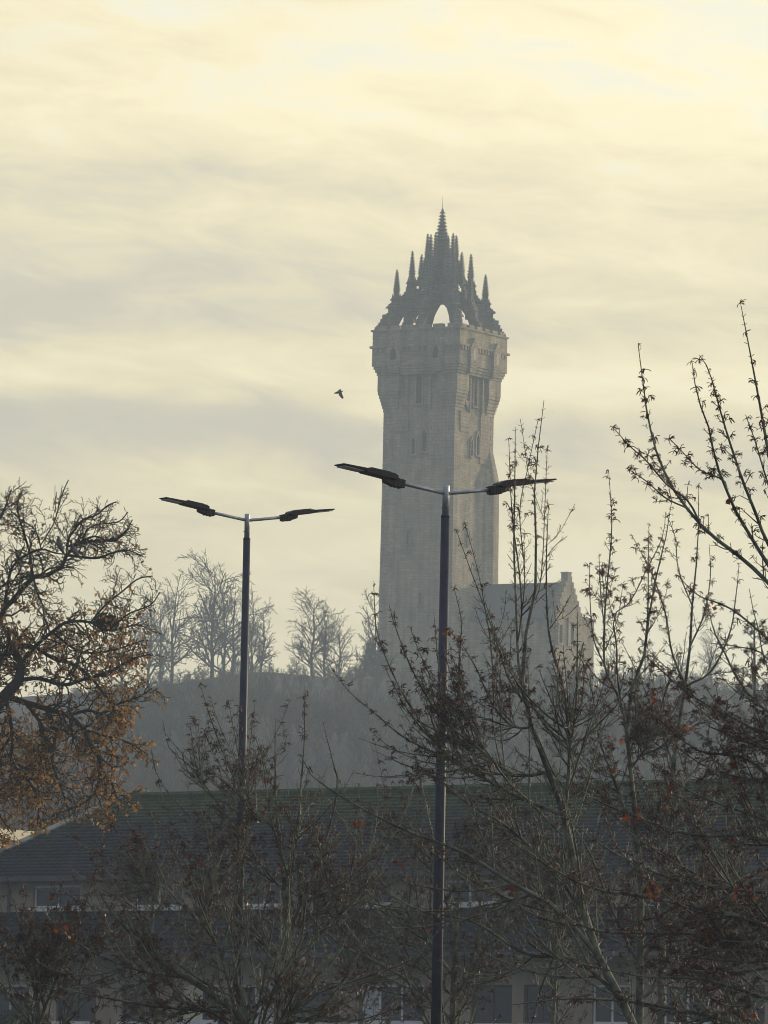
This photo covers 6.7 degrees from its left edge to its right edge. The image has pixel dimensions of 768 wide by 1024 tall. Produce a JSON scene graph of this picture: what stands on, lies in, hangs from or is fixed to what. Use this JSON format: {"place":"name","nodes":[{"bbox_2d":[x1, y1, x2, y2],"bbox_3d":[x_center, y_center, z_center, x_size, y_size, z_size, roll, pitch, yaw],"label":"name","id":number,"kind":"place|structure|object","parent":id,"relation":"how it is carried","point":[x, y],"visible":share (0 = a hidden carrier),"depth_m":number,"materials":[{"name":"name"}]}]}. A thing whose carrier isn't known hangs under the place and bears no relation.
{"place":"outdoors","nodes":[
{"label":"outdoors","id":0,"kind":"place"},
{"bbox_2d":[0,665,767,830],"bbox_3d":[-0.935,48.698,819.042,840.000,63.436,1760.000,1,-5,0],"label":"ground","id":1,"kind":"structure","parent":0,"point":[343,757],"depth_m":714.26,"materials":[{"name":"grey plant"}]},
{"bbox_2d":[0,754,12,828],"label":"brown tree","id":2,"kind":"object","parent":1,"relation":"on","point":[6,815],"visible":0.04,"depth_m":349.73,"materials":[{"name":"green plant"}]},
{"bbox_2d":[0,785,32,830],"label":"brown tree","id":3,"kind":"object","parent":1,"relation":"on","point":[15,819],"visible":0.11,"depth_m":329.86,"materials":[{"name":"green plant"}]},
{"bbox_2d":[0,828,33,847],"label":"flat roofed building","id":4,"kind":"structure","parent":1,"relation":"on","point":[17,834],"depth_m":260.01,"materials":[{"name":"beige"}]},
{"bbox_2d":[0,704,37,829],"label":"brown tree","id":5,"kind":"object","parent":1,"relation":"on","point":[18,728],"visible":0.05,"depth_m":395.80,"materials":[{"name":"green plant"}]},
{"bbox_2d":[0,748,37,828],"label":"brown tree","id":6,"kind":"object","parent":1,"relation":"on","point":[24,818],"visible":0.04,"depth_m":349.77,"materials":[{"name":"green plant"}]},
{"bbox_2d":[0,1006,45,1023],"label":"hedge","id":7,"kind":"object","parent":1,"relation":"on","point":[4,1019],"visible":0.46,"depth_m":195.18,"materials":[{"name":"green plant"}]},
{"bbox_2d":[0,724,49,827],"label":"brown tree","id":8,"kind":"object","parent":1,"relation":"on","point":[17,772],"visible":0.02,"depth_m":371.50,"materials":[{"name":"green plant"}]},
{"bbox_2d":[6,755,57,829],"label":"brown tree","id":9,"kind":"object","parent":1,"relation":"on","point":[32,810],"visible":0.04,"depth_m":349.82,"materials":[{"name":"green plant"}]},
{"bbox_2d":[3,705,70,829],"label":"brown tree","id":10,"kind":"object","parent":1,"relation":"on","point":[27,725],"visible":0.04,"depth_m":394.67,"materials":[{"name":"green plant"}]},
{"bbox_2d":[0,746,77,831],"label":"brown tree","id":11,"kind":"object","parent":1,"relation":"on","point":[33,783],"visible":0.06,"depth_m":329.63,"materials":[{"name":"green plant"}]},
{"bbox_2d":[17,713,66,826],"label":"brown tree","id":12,"kind":"object","parent":1,"relation":"on","point":[30,722],"visible":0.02,"depth_m":371.83,"materials":[{"name":"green plant"}]},
{"bbox_2d":[22,765,78,830],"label":"brown tree","id":13,"kind":"object","parent":1,"relation":"on","point":[55,790],"visible":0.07,"depth_m":329.98,"materials":[{"name":"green plant"}]},
{"bbox_2d":[20,732,93,829],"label":"brown tree","id":14,"kind":"object","parent":1,"relation":"on","point":[60,769],"visible":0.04,"depth_m":372.32,"materials":[{"name":"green plant"}]},
{"bbox_2d":[24,724,98,808],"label":"brown tree","id":15,"kind":"object","parent":1,"relation":"on","point":[72,758],"visible":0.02,"depth_m":394.58,"materials":[{"name":"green plant"}]},
{"bbox_2d":[43,741,91,819],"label":"brown tree","id":16,"kind":"object","parent":1,"relation":"on","point":[72,768],"visible":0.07,"depth_m":372.29,"materials":[{"name":"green plant"}]},
{"bbox_2d":[45,754,95,823],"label":"brown tree","id":17,"kind":"object","parent":1,"relation":"on","point":[78,769],"visible":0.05,"depth_m":350.27,"materials":[{"name":"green plant"}]},
{"bbox_2d":[46,783,94,822],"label":"brown tree","id":18,"kind":"object","parent":1,"relation":"on","point":[70,802],"visible":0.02,"depth_m":330.42,"materials":[{"name":"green plant"}]},
{"bbox_2d":[0,832,166,1023],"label":"bare maple","id":19,"kind":"object","parent":1,"relation":"on","point":[36,967],"visible":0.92,"depth_m":69.78,"materials":[{"name":"brown plant"}]},
{"bbox_2d":[0,477,170,946],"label":"oak tree","id":20,"kind":"object","parent":1,"relation":"on","point":[18,665],"visible":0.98,"depth_m":140.52,"materials":[{"name":"brown plant"}]},
{"bbox_2d":[56,536,64,553],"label":"pigeon","id":21,"kind":"object","parent":20,"relation":"on","point":[59,543],"visible":1,"depth_m":139.90,"materials":[{"name":"grey"}]},
{"bbox_2d":[70,543,81,559],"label":"pigeon","id":22,"kind":"object","parent":20,"relation":"on","point":[74,551],"visible":1,"depth_m":139.69,"materials":[{"name":"grey"}]},
{"bbox_2d":[91,611,118,631],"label":"twig nest","id":23,"kind":"object","parent":20,"relation":"on","point":[100,622],"visible":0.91,"depth_m":140.64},
{"bbox_2d":[72,779,103,815],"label":"brown tree","id":24,"kind":"object","parent":1,"relation":"on","point":[92,803],"visible":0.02,"depth_m":329.78,"materials":[{"name":"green plant"}]},
{"bbox_2d":[75,777,101,808],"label":"brown tree","id":25,"kind":"object","parent":1,"relation":"on","point":[79,783],"visible":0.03,"depth_m":349.75,"materials":[{"name":"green plant"}]},
{"bbox_2d":[64,722,115,809],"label":"brown tree","id":26,"kind":"object","parent":1,"relation":"on","point":[104,758],"depth_m":395.49,"materials":[{"name":"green plant"}]},
{"bbox_2d":[81,749,129,808],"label":"brown tree","id":27,"kind":"object","parent":1,"relation":"on","point":[119,777],"visible":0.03,"depth_m":372.24,"materials":[{"name":"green plant"}]},
{"bbox_2d":[89,591,147,688],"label":"bare tree","id":28,"kind":"object","parent":1,"relation":"on","point":[121,680],"visible":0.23,"depth_m":881.39,"materials":[{"name":"grey plant"}]},
{"bbox_2d":[67,813,244,1023],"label":"bare maple","id":29,"kind":"object","parent":1,"relation":"on","point":[154,891],"visible":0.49,"depth_m":103.86,"materials":[{"name":"brown plant"}]},
{"bbox_2d":[131,582,182,683],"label":"bare tree","id":30,"kind":"object","parent":1,"relation":"on","point":[151,665],"visible":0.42,"depth_m":874.21,"materials":[{"name":"grey plant"}]},
{"bbox_2d":[151,669,169,683],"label":"leafless shrub","id":31,"kind":"object","parent":1,"relation":"on","point":[158,676],"visible":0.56,"depth_m":844.01,"materials":[{"name":"grey plant"}]},
{"bbox_2d":[138,589,183,673],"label":"bare tree","id":32,"kind":"object","parent":1,"relation":"on","point":[160,650],"visible":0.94,"depth_m":860.04,"materials":[{"name":"grey plant"}]},
{"bbox_2d":[162,669,177,684],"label":"leafless shrub","id":33,"kind":"object","parent":1,"relation":"on","point":[170,675],"visible":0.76,"depth_m":849.97,"materials":[{"name":"grey plant"}]},
{"bbox_2d":[140,571,212,683],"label":"bare tree","id":34,"kind":"object","parent":1,"relation":"on","point":[183,625],"visible":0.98,"depth_m":863.77,"materials":[{"name":"grey plant"}]},
{"bbox_2d":[175,668,185,684],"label":"leafless shrub","id":35,"kind":"object","parent":1,"relation":"on","point":[180,674],"visible":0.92,"depth_m":846.99,"materials":[{"name":"grey plant"}]},
{"bbox_2d":[184,670,195,685],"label":"leafless shrub","id":36,"kind":"object","parent":1,"relation":"on","point":[189,675],"visible":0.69,"depth_m":830.55,"materials":[{"name":"grey plant"}]},
{"bbox_2d":[199,668,208,684],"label":"leafless shrub","id":37,"kind":"object","parent":1,"relation":"on","point":[203,674],"visible":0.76,"depth_m":834.03,"materials":[{"name":"grey plant"}]},
{"bbox_2d":[175,549,255,676],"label":"bare tree","id":38,"kind":"object","parent":1,"relation":"on","point":[213,622],"visible":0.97,"depth_m":870.07,"materials":[{"name":"grey plant"}]},
{"bbox_2d":[189,574,249,673],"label":"bare tree","id":39,"kind":"object","parent":1,"relation":"on","point":[223,657],"visible":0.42,"depth_m":892.01,"materials":[{"name":"grey plant"}]},
{"bbox_2d":[26,779,444,1023],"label":"bare maple","id":40,"kind":"object","parent":1,"relation":"on","point":[231,1008],"visible":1,"depth_m":67.85,"materials":[{"name":"brown plant"}]},
{"bbox_2d":[232,658,239,674],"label":"leafless shrub","id":41,"kind":"object","parent":1,"relation":"on","point":[236,667],"visible":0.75,"depth_m":844.50,"materials":[{"name":"grey plant"}]},
{"bbox_2d":[208,584,270,674],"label":"bare tree","id":42,"kind":"object","parent":1,"relation":"on","point":[233,649],"visible":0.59,"depth_m":882.40,"materials":[{"name":"grey plant"}]},
{"bbox_2d":[159,497,334,1023],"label":"lamp post","id":43,"kind":"object","parent":1,"relation":"on","point":[203,509],"visible":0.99,"depth_m":100.18,"materials":[{"name":"black metal"}]},
{"bbox_2d":[233,586,274,669],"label":"bare tree","id":44,"kind":"object","parent":1,"relation":"on","point":[252,637],"visible":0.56,"depth_m":887.76,"materials":[{"name":"grey plant"}]},
{"bbox_2d":[250,606,279,671],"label":"bare tree","id":45,"kind":"object","parent":1,"relation":"on","point":[261,656],"visible":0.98,"depth_m":874.20,"materials":[{"name":"grey plant"}]},
{"bbox_2d":[145,681,416,1023],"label":"bare maple","id":46,"kind":"object","parent":1,"relation":"on","point":[342,909],"visible":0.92,"depth_m":74.95,"materials":[{"name":"brown plant"}]},
{"bbox_2d":[290,657,301,674],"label":"leafless shrub","id":47,"kind":"object","parent":1,"relation":"on","point":[296,665],"visible":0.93,"depth_m":855.84,"materials":[{"name":"grey plant"}]},
{"bbox_2d":[284,586,346,675],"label":"bare tree","id":48,"kind":"object","parent":1,"relation":"on","point":[322,641],"visible":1,"depth_m":868.11,"materials":[{"name":"grey plant"}]},
{"bbox_2d":[303,608,345,676],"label":"bare tree","id":49,"kind":"object","parent":1,"relation":"on","point":[320,666],"visible":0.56,"depth_m":885.88,"materials":[{"name":"grey plant"}]},
{"bbox_2d":[323,663,333,676],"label":"leafless shrub","id":50,"kind":"object","parent":1,"relation":"on","point":[325,666],"visible":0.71,"depth_m":852.60,"materials":[{"name":"grey plant"}]},
{"bbox_2d":[324,661,342,678],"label":"leafless shrub","id":51,"kind":"object","parent":1,"relation":"on","point":[326,674],"visible":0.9,"depth_m":842.12,"materials":[{"name":"grey plant"}]},
{"bbox_2d":[313,611,360,676],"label":"bare tree","id":52,"kind":"object","parent":1,"relation":"on","point":[340,656],"visible":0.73,"depth_m":881.89,"materials":[{"name":"grey plant"}]},
{"bbox_2d":[350,664,360,678],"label":"leafless shrub","id":53,"kind":"object","parent":1,"relation":"on","point":[355,670],"visible":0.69,"depth_m":835.95,"materials":[{"name":"grey plant"}]},
{"bbox_2d":[262,783,463,1023],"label":"bare maple","id":54,"kind":"object","parent":1,"relation":"on","point":[361,912],"visible":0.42,"depth_m":97.76,"materials":[{"name":"brown plant"}]},
{"bbox_2d":[355,651,372,676],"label":"thicket bush","id":55,"kind":"object","parent":1,"relation":"on","point":[364,660],"visible":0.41,"depth_m":885.47,"materials":[{"name":"grey plant"}]},
{"bbox_2d":[359,662,371,676],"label":"leafless shrub","id":56,"kind":"object","parent":1,"relation":"on","point":[363,672],"visible":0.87,"depth_m":843.39,"materials":[{"name":"grey plant"}]},
{"bbox_2d":[356,589,378,675],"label":"bare tree","id":57,"kind":"object","parent":1,"relation":"on","point":[369,624],"visible":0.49,"depth_m":907.51,"materials":[{"name":"grey plant"}]},
{"bbox_2d":[357,633,395,676],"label":"thicket bush","id":58,"kind":"object","parent":1,"relation":"on","point":[371,643],"visible":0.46,"depth_m":885.76,"materials":[{"name":"grey plant"}]},
{"bbox_2d":[356,634,396,677],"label":"thicket bush","id":59,"kind":"object","parent":1,"relation":"on","point":[368,647],"visible":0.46,"depth_m":885.65,"materials":[{"name":"grey plant"}]},
{"bbox_2d":[369,645,396,676],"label":"thicket bush","id":60,"kind":"object","parent":1,"relation":"on","point":[379,659],"visible":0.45,"depth_m":885.78,"materials":[{"name":"grey plant"}]},
{"bbox_2d":[0,777,767,1023],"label":"office building","id":61,"kind":"structure","parent":1,"relation":"on","point":[42,860],"depth_m":210.71,"materials":[{"name":"concrete"}]},
{"bbox_2d":[0,985,30,1023],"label":"window","id":62,"kind":"structure","parent":61,"relation":"in","point":[4,1005],"depth_m":218.00,"materials":[{"name":"grey glass"}]},
{"bbox_2d":[29,885,80,911],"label":"window","id":63,"kind":"structure","parent":61,"relation":"in","point":[42,897],"depth_m":217.15,"materials":[{"name":"grey glass"}]},
{"bbox_2d":[51,985,95,1023],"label":"window","id":64,"kind":"structure","parent":61,"relation":"in","point":[87,1015],"depth_m":215.98,"materials":[{"name":"grey glass"}]},
{"bbox_2d":[116,985,160,1023],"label":"window","id":65,"kind":"structure","parent":61,"relation":"in","point":[142,988],"depth_m":214.41,"materials":[{"name":"grey glass"}]},
{"bbox_2d":[129,884,182,910],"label":"window","id":66,"kind":"structure","parent":61,"relation":"in","point":[173,903],"depth_m":213.99,"materials":[{"name":"grey glass"}]},
{"bbox_2d":[176,985,218,1023],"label":"window","id":67,"kind":"structure","parent":61,"relation":"in","point":[199,1019],"depth_m":212.64,"materials":[{"name":"white paint"}]},
{"bbox_2d":[229,985,273,1023],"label":"window","id":68,"kind":"structure","parent":61,"relation":"in","point":[254,991],"depth_m":211.19,"materials":[{"name":"grey glass"}]},
{"bbox_2d":[243,883,282,909],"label":"window","id":69,"kind":"structure","parent":61,"relation":"in","point":[273,887],"depth_m":211.29,"materials":[{"name":"grey glass"}]},
{"bbox_2d":[293,985,340,1023],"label":"window","id":70,"kind":"structure","parent":61,"relation":"in","point":[318,998],"depth_m":209.47,"materials":[{"name":"grey glass"}]},
{"bbox_2d":[350,881,391,908],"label":"window","id":71,"kind":"structure","parent":61,"relation":"in","point":[386,899],"depth_m":208.06,"materials":[{"name":"grey glass"}]},
{"bbox_2d":[350,985,423,1023],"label":"window","id":72,"kind":"structure","parent":61,"relation":"in","point":[406,1010],"depth_m":207.46,"materials":[{"name":"grey glass"}]},
{"bbox_2d":[444,880,493,907],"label":"window","id":73,"kind":"structure","parent":61,"relation":"in","point":[467,894],"depth_m":205.79,"materials":[{"name":"grey glass"}]},
{"bbox_2d":[465,985,511,1023],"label":"window","id":74,"kind":"structure","parent":61,"relation":"in","point":[501,999],"depth_m":204.84,"materials":[{"name":"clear glass"}]},
{"bbox_2d":[525,985,557,1023],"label":"window","id":75,"kind":"structure","parent":61,"relation":"in","point":[531,991],"depth_m":203.74,"materials":[{"name":"grey glass"}]},
{"bbox_2d":[593,985,630,1023],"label":"window","id":76,"kind":"structure","parent":61,"relation":"in","point":[601,1015],"depth_m":202.01,"materials":[{"name":"grey glass"}]},
{"bbox_2d":[644,878,695,905],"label":"window","id":77,"kind":"structure","parent":61,"relation":"in","point":[654,878],"depth_m":200.93,"materials":[{"name":"grey glass"}]},
{"bbox_2d":[665,985,710,1023],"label":"window","id":78,"kind":"structure","parent":61,"relation":"in","point":[669,1018],"depth_m":200.14,"materials":[{"name":"grey glass"}]},
{"bbox_2d":[722,985,764,1023],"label":"window","id":79,"kind":"structure","parent":61,"relation":"in","point":[761,1015],"depth_m":198.34,"materials":[{"name":"grey glass"}]},
{"bbox_2d":[276,728,565,1023],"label":"bare maple","id":80,"kind":"object","parent":1,"relation":"on","point":[455,990],"visible":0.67,"depth_m":80.88,"materials":[{"name":"brown plant"}]},
{"bbox_2d":[370,203,509,680],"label":"monument tower","id":81,"kind":"structure","parent":1,"relation":"on","point":[439,389],"depth_m":900.32,"materials":[{"name":"stone"}]},
{"bbox_2d":[404,528,410,545],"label":"window","id":82,"kind":"structure","parent":81,"relation":"in","point":[407,530],"depth_m":899.39,"materials":[{"name":"glass"}]},
{"bbox_2d":[409,434,416,455],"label":"window","id":83,"kind":"structure","parent":81,"relation":"in","point":[413,442],"depth_m":900.27,"materials":[{"name":"glass"}]},
{"bbox_2d":[413,374,423,405],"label":"window","id":84,"kind":"structure","parent":81,"relation":"in","point":[419,379],"depth_m":900.71,"materials":[{"name":"glass"}]},
{"bbox_2d":[416,591,423,606],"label":"window","id":85,"kind":"structure","parent":81,"relation":"in","point":[419,593],"depth_m":897.42,"materials":[{"name":"glass"}]},
{"bbox_2d":[419,427,428,452],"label":"window","id":86,"kind":"structure","parent":81,"relation":"in","point":[424,435],"depth_m":899.61,"materials":[{"name":"glass"}]},
{"bbox_2d":[466,529,470,546],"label":"window","id":87,"kind":"structure","parent":81,"relation":"in","point":[469,531],"depth_m":899.61,"materials":[{"name":"stone"}]},
{"bbox_2d":[469,436,474,457],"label":"window","id":88,"kind":"structure","parent":81,"relation":"in","point":[471,443],"depth_m":901.37,"materials":[{"name":"stone"}]},
{"bbox_2d":[472,377,478,408],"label":"window","id":89,"kind":"structure","parent":81,"relation":"in","point":[475,380],"depth_m":902.91,"materials":[{"name":"glass"}]},
{"bbox_2d":[474,430,480,456],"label":"window","id":90,"kind":"structure","parent":81,"relation":"in","point":[477,437],"depth_m":903.13,"materials":[{"name":"stone"}]},
{"bbox_2d":[334,463,556,1023],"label":"lamp post","id":91,"kind":"object","parent":1,"relation":"on","point":[391,479],"visible":0.91,"depth_m":77.99,"materials":[{"name":"black metal"}]},
{"bbox_2d":[297,402,666,1023],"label":"bare maple","id":92,"kind":"object","parent":1,"relation":"on","point":[463,742],"visible":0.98,"depth_m":72.00,"materials":[{"name":"brown plant"}]},
{"bbox_2d":[468,572,595,686],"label":"stone lodge","id":93,"kind":"structure","parent":1,"relation":"on","point":[564,633],"depth_m":896.21,"materials":[{"name":"stone"}]},
{"bbox_2d":[557,622,563,644],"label":"window","id":94,"kind":"structure","parent":93,"relation":"in","point":[560,629],"depth_m":893.26,"materials":[{"name":"glass"}]},
{"bbox_2d":[567,619,575,646],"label":"window","id":95,"kind":"structure","parent":93,"relation":"in","point":[570,632],"depth_m":895.88,"materials":[{"name":"glass"}]},
{"bbox_2d":[466,761,629,1023],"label":"bare maple","id":96,"kind":"object","parent":1,"relation":"on","point":[528,878],"visible":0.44,"depth_m":99.74,"materials":[{"name":"brown plant"}]},
{"bbox_2d":[602,636,626,679],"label":"bare tree","id":97,"kind":"object","parent":1,"relation":"on","point":[609,647],"visible":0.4,"depth_m":882.22,"materials":[{"name":"grey plant"}]},
{"bbox_2d":[500,470,767,1023],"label":"bare maple","id":98,"kind":"object","parent":1,"relation":"on","point":[645,731],"visible":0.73,"depth_m":76.04,"materials":[{"name":"brown plant"}]},
{"bbox_2d":[509,299,767,1023],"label":"bare maple","id":99,"kind":"object","parent":1,"relation":"on","point":[745,915],"visible":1,"depth_m":59.85,"materials":[{"name":"brown plant"}]},
{"bbox_2d":[637,640,655,680],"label":"bare tree","id":100,"kind":"object","parent":1,"relation":"on","point":[646,662],"visible":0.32,"depth_m":873.75,"materials":[{"name":"grey plant"}]},
{"bbox_2d":[666,646,694,679],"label":"bare tree","id":101,"kind":"object","parent":1,"relation":"on","point":[680,664],"visible":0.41,"depth_m":885.80,"materials":[{"name":"grey plant"}]},
{"bbox_2d":[614,483,767,1023],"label":"bare maple","id":102,"kind":"object","parent":1,"relation":"on","point":[662,1013],"visible":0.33,"depth_m":84.09,"materials":[{"name":"brown plant"}]},
{"bbox_2d":[635,781,767,1023],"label":"bare maple","id":103,"kind":"object","parent":1,"relation":"on","point":[729,909],"visible":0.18,"depth_m":95.74,"materials":[{"name":"brown plant"}]},
{"bbox_2d":[697,629,726,686],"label":"bare tree","id":104,"kind":"object","parent":1,"relation":"on","point":[707,655],"visible":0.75,"depth_m":871.87,"materials":[{"name":"grey plant"}]},
{"bbox_2d":[726,618,767,776],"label":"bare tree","id":105,"kind":"object","parent":1,"relation":"on","point":[746,673],"visible":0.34,"depth_m":400.81,"materials":[{"name":"plant"}]},
{"bbox_2d":[0,0,767,696],"label":"sky","id":106,"kind":"structure","parent":0,"point":[211,210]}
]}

